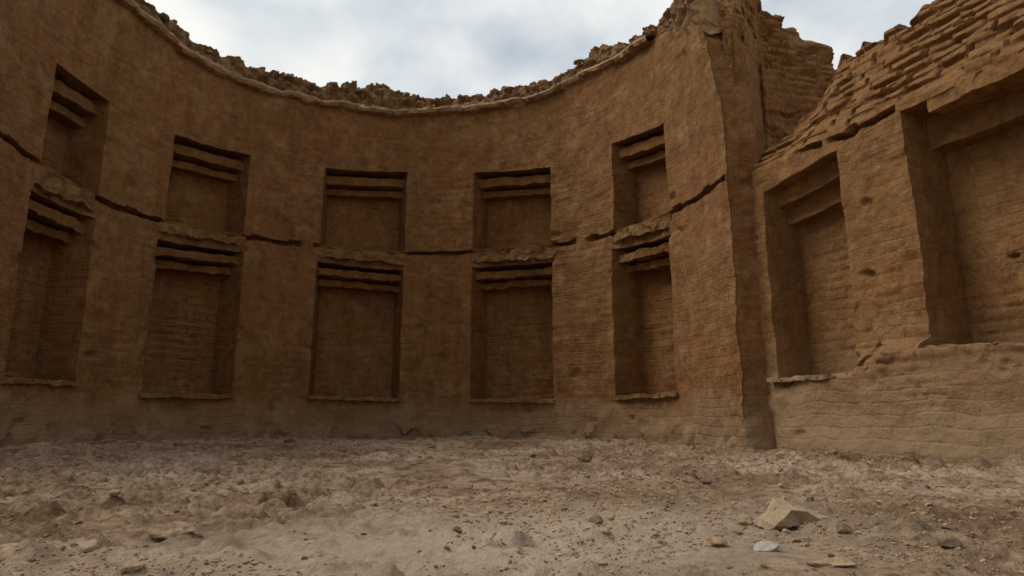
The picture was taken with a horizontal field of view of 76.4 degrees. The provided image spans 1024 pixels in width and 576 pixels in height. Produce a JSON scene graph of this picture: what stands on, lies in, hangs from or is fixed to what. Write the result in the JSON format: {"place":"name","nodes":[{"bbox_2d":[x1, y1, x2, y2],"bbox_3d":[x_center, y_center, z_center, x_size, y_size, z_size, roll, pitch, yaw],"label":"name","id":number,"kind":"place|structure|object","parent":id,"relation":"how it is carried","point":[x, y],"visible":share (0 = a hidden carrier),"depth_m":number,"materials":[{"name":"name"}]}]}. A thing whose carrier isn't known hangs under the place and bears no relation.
{"place":"outdoors","nodes":[
{"label":"outdoors","id":0,"kind":"place"},
{"bbox_2d":[0,434,1023,575],"bbox_3d":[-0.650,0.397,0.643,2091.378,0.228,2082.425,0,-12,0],"label":"ground","id":1,"kind":"structure","parent":0,"point":[394,540],"depth_m":2.32,"materials":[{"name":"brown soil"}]},
{"bbox_2d":[0,543,16,550],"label":"clod","id":2,"kind":"object","parent":1,"relation":"on","point":[5,547],"visible":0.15,"depth_m":1.48,"materials":[{"name":"beige soil"}]},
{"bbox_2d":[26,558,36,561],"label":"clod","id":3,"kind":"object","parent":1,"relation":"on","point":[31,559],"visible":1,"depth_m":1.37,"materials":[{"name":"brown soil"}]},
{"bbox_2d":[78,540,101,552],"bbox_3d":[-0.993,0.608,1.526,0.052,0.032,0.045,2,-12,-11],"label":"stone","id":4,"kind":"object","parent":1,"relation":"on","point":[89,546],"visible":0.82,"depth_m":1.51,"materials":[{"name":"beige stone"}]},
{"bbox_2d":[100,476,108,481],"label":"clod","id":5,"kind":"object","parent":1,"relation":"on","point":[105,479],"visible":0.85,"depth_m":3.00,"materials":[{"name":"brown soil"}]},
{"bbox_2d":[109,489,120,496],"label":"stone","id":6,"kind":"object","parent":1,"relation":"on","point":[115,492],"visible":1,"depth_m":2.41,"materials":[{"name":"beige stone"}]},
{"bbox_2d":[119,561,145,571],"bbox_3d":[-0.771,0.566,1.320,0.047,0.018,0.031,7,-14,-31],"label":"stone","id":7,"kind":"object","parent":1,"relation":"on","point":[133,566],"visible":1,"depth_m":1.31,"materials":[{"name":"beige stone"}]},
{"bbox_2d":[148,521,196,538],"bbox_3d":[-0.918,0.653,1.760,0.125,0.045,0.080,1,-12,-6],"label":"clod","id":8,"kind":"object","parent":1,"relation":"on","point":[167,530],"visible":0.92,"depth_m":1.74,"materials":[{"name":"beige soil"}]},
{"bbox_2d":[173,442,190,446],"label":"clod","id":9,"kind":"object","parent":1,"relation":"on","point":[181,444],"visible":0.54,"depth_m":6.61,"materials":[{"name":"soil"}]},
{"bbox_2d":[236,478,243,484],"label":"clod","id":10,"kind":"object","parent":1,"relation":"on","point":[239,481],"visible":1,"depth_m":3.11,"materials":[{"name":"brown soil"}]},
{"bbox_2d":[283,438,294,442],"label":"clod","id":11,"kind":"object","parent":1,"relation":"on","point":[290,440],"visible":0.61,"depth_m":7.62,"materials":[{"name":"soil"}]},
{"bbox_2d":[0,0,775,450],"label":"curved wall","id":12,"kind":"structure","parent":1,"relation":"on","point":[196,242],"depth_m":8.69,"materials":[{"name":"brick"}]},
{"bbox_2d":[160,13,169,21],"bbox_3d":[-4.562,-3.552,8.544,0.122,0.076,0.188,15,-17,-29],"label":"loose brick","id":13,"kind":"object","parent":12,"relation":"on","point":[165,17],"visible":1,"depth_m":8.51,"materials":[{"name":"brown brick"}]},
{"bbox_2d":[205,50,213,54],"bbox_3d":[-4.232,-3.290,9.085,0.126,0.059,0.077,8,-28,-19],"label":"loose brick","id":14,"kind":"object","parent":12,"relation":"on","point":[210,52],"visible":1,"depth_m":9.06,"materials":[{"name":"brown brick"}]},
{"bbox_2d":[284,73,293,79],"bbox_3d":[-3.390,-3.220,9.881,0.188,0.098,0.110,12,-15,26],"label":"loose brick","id":15,"kind":"object","parent":12,"relation":"on","point":[288,76],"visible":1,"depth_m":9.86,"materials":[{"name":"brown brick"}]},
{"bbox_2d":[330,82,337,86],"bbox_3d":[-2.813,-3.200,10.244,0.184,0.086,0.112,-9,-6,37],"label":"loose brick","id":16,"kind":"object","parent":12,"relation":"on","point":[334,84],"visible":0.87,"depth_m":10.20,"materials":[{"name":"brown brick"}]},
{"bbox_2d":[401,92,409,96],"bbox_3d":[-1.744,-3.139,10.635,0.179,0.084,0.109,-18,-29,29],"label":"loose brick","id":17,"kind":"object","parent":12,"relation":"on","point":[405,94],"visible":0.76,"depth_m":10.59,"materials":[{"name":"brown brick"}]},
{"bbox_2d":[573,59,583,64],"bbox_3d":[1.007,-3.406,9.795,0.176,0.071,0.114,-12,0,6],"label":"loose brick","id":18,"kind":"object","parent":12,"relation":"on","point":[578,61],"visible":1,"depth_m":9.77,"materials":[{"name":"brown brick"}]},
{"bbox_2d":[452,526,462,532],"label":"clod","id":19,"kind":"object","parent":1,"relation":"on","point":[457,529],"visible":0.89,"depth_m":1.80,"materials":[{"name":"soil"}]},
{"bbox_2d":[577,454,591,461],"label":"stone","id":20,"kind":"object","parent":1,"relation":"on","point":[585,457],"visible":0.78,"depth_m":4.54,"materials":[{"name":"beige stone"}]},
{"bbox_2d":[589,515,602,523],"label":"clod","id":21,"kind":"object","parent":1,"relation":"on","point":[597,519],"visible":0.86,"depth_m":1.98,"materials":[{"name":"soil"}]},
{"bbox_2d":[658,502,668,507],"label":"clod","id":22,"kind":"object","parent":1,"relation":"on","point":[664,504],"visible":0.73,"depth_m":2.42,"materials":[{"name":"brown soil"}]},
{"bbox_2d":[698,477,719,483],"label":"stone","id":23,"kind":"object","parent":1,"relation":"on","point":[707,480],"visible":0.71,"depth_m":3.25,"materials":[{"name":"beige stone"}]},
{"bbox_2d":[709,537,727,545],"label":"clod","id":24,"kind":"object","parent":1,"relation":"on","point":[717,541],"visible":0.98,"depth_m":1.60,"materials":[{"name":"brown soil"}]},
{"bbox_2d":[732,530,742,534],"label":"clod","id":25,"kind":"object","parent":1,"relation":"on","point":[738,532],"visible":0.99,"depth_m":1.83,"materials":[{"name":"brown soil"}]},
{"bbox_2d":[737,513,752,525],"bbox_3d":[0.735,0.735,2.055,0.050,0.045,0.042,-2,-12,9],"label":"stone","id":26,"kind":"object","parent":1,"relation":"on","point":[743,519],"visible":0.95,"depth_m":2.05,"materials":[{"name":"beige stone"}]},
{"bbox_2d":[753,541,779,551],"bbox_3d":[0.608,0.619,1.556,0.067,0.024,0.045,1,-12,-4],"label":"stone","id":27,"kind":"object","parent":1,"relation":"on","point":[766,546],"visible":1,"depth_m":1.55,"materials":[{"name":"white stone"}]},
{"bbox_2d":[720,0,837,160],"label":"ruined pier","id":28,"kind":"structure","parent":1,"relation":"on","point":[790,73],"depth_m":7.46,"materials":[{"name":"brick"}]},
{"bbox_2d":[752,497,848,529],"bbox_3d":[0.874,0.690,1.987,0.252,0.081,0.172,0,-12,-6],"label":"stone slab","id":29,"kind":"object","parent":1,"relation":"on","point":[779,513],"depth_m":1.94,"materials":[{"name":"beige stone"}]},
{"bbox_2d":[806,556,856,567],"bbox_3d":[0.692,0.599,1.411,0.100,0.030,0.070,-4,-12,20],"label":"rock","id":30,"kind":"object","parent":1,"relation":"on","point":[839,562],"visible":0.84,"depth_m":1.39,"materials":[{"name":"beige stone"}]},
{"bbox_2d":[836,523,851,533],"bbox_3d":[0.906,0.656,1.773,0.040,0.028,0.052,-5,-13,22],"label":"clod","id":31,"kind":"object","parent":1,"relation":"on","point":[842,528],"visible":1,"depth_m":1.76,"materials":[{"name":"soil"}]},
{"bbox_2d":[862,525,871,528],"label":"clod","id":32,"kind":"object","parent":1,"relation":"on","point":[867,526],"visible":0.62,"depth_m":1.95,"materials":[{"name":"brown soil"}]},
{"bbox_2d":[750,0,1023,461],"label":"straight wall","id":33,"kind":"structure","parent":1,"relation":"on","point":[887,181],"depth_m":5.18,"materials":[{"name":"brick"}]},
{"bbox_2d":[889,479,912,483],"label":"clod","id":34,"kind":"object","parent":1,"relation":"on","point":[898,481],"visible":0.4,"depth_m":3.15,"materials":[{"name":"beige soil"}]},
{"bbox_2d":[940,561,950,566],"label":"clod","id":35,"kind":"object","parent":1,"relation":"on","point":[947,563],"visible":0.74,"depth_m":1.36,"materials":[{"name":"brown soil"}]},
{"bbox_2d":[940,525,950,529],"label":"clod","id":36,"kind":"object","parent":1,"relation":"on","point":[945,527],"visible":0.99,"depth_m":1.89,"materials":[{"name":"brown soil"}]},
{"bbox_2d":[937,536,962,548],"bbox_3d":[1.047,0.610,1.554,0.055,0.030,0.045,4,-12,-17],"label":"clod","id":37,"kind":"object","parent":1,"relation":"on","point":[951,542],"visible":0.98,"depth_m":1.54,"materials":[{"name":"soil"}]},
{"bbox_2d":[145,0,933,98],"label":"sky","id":38,"kind":"structure","parent":0,"point":[433,49],"materials":[{"name":"white"}]}
]}

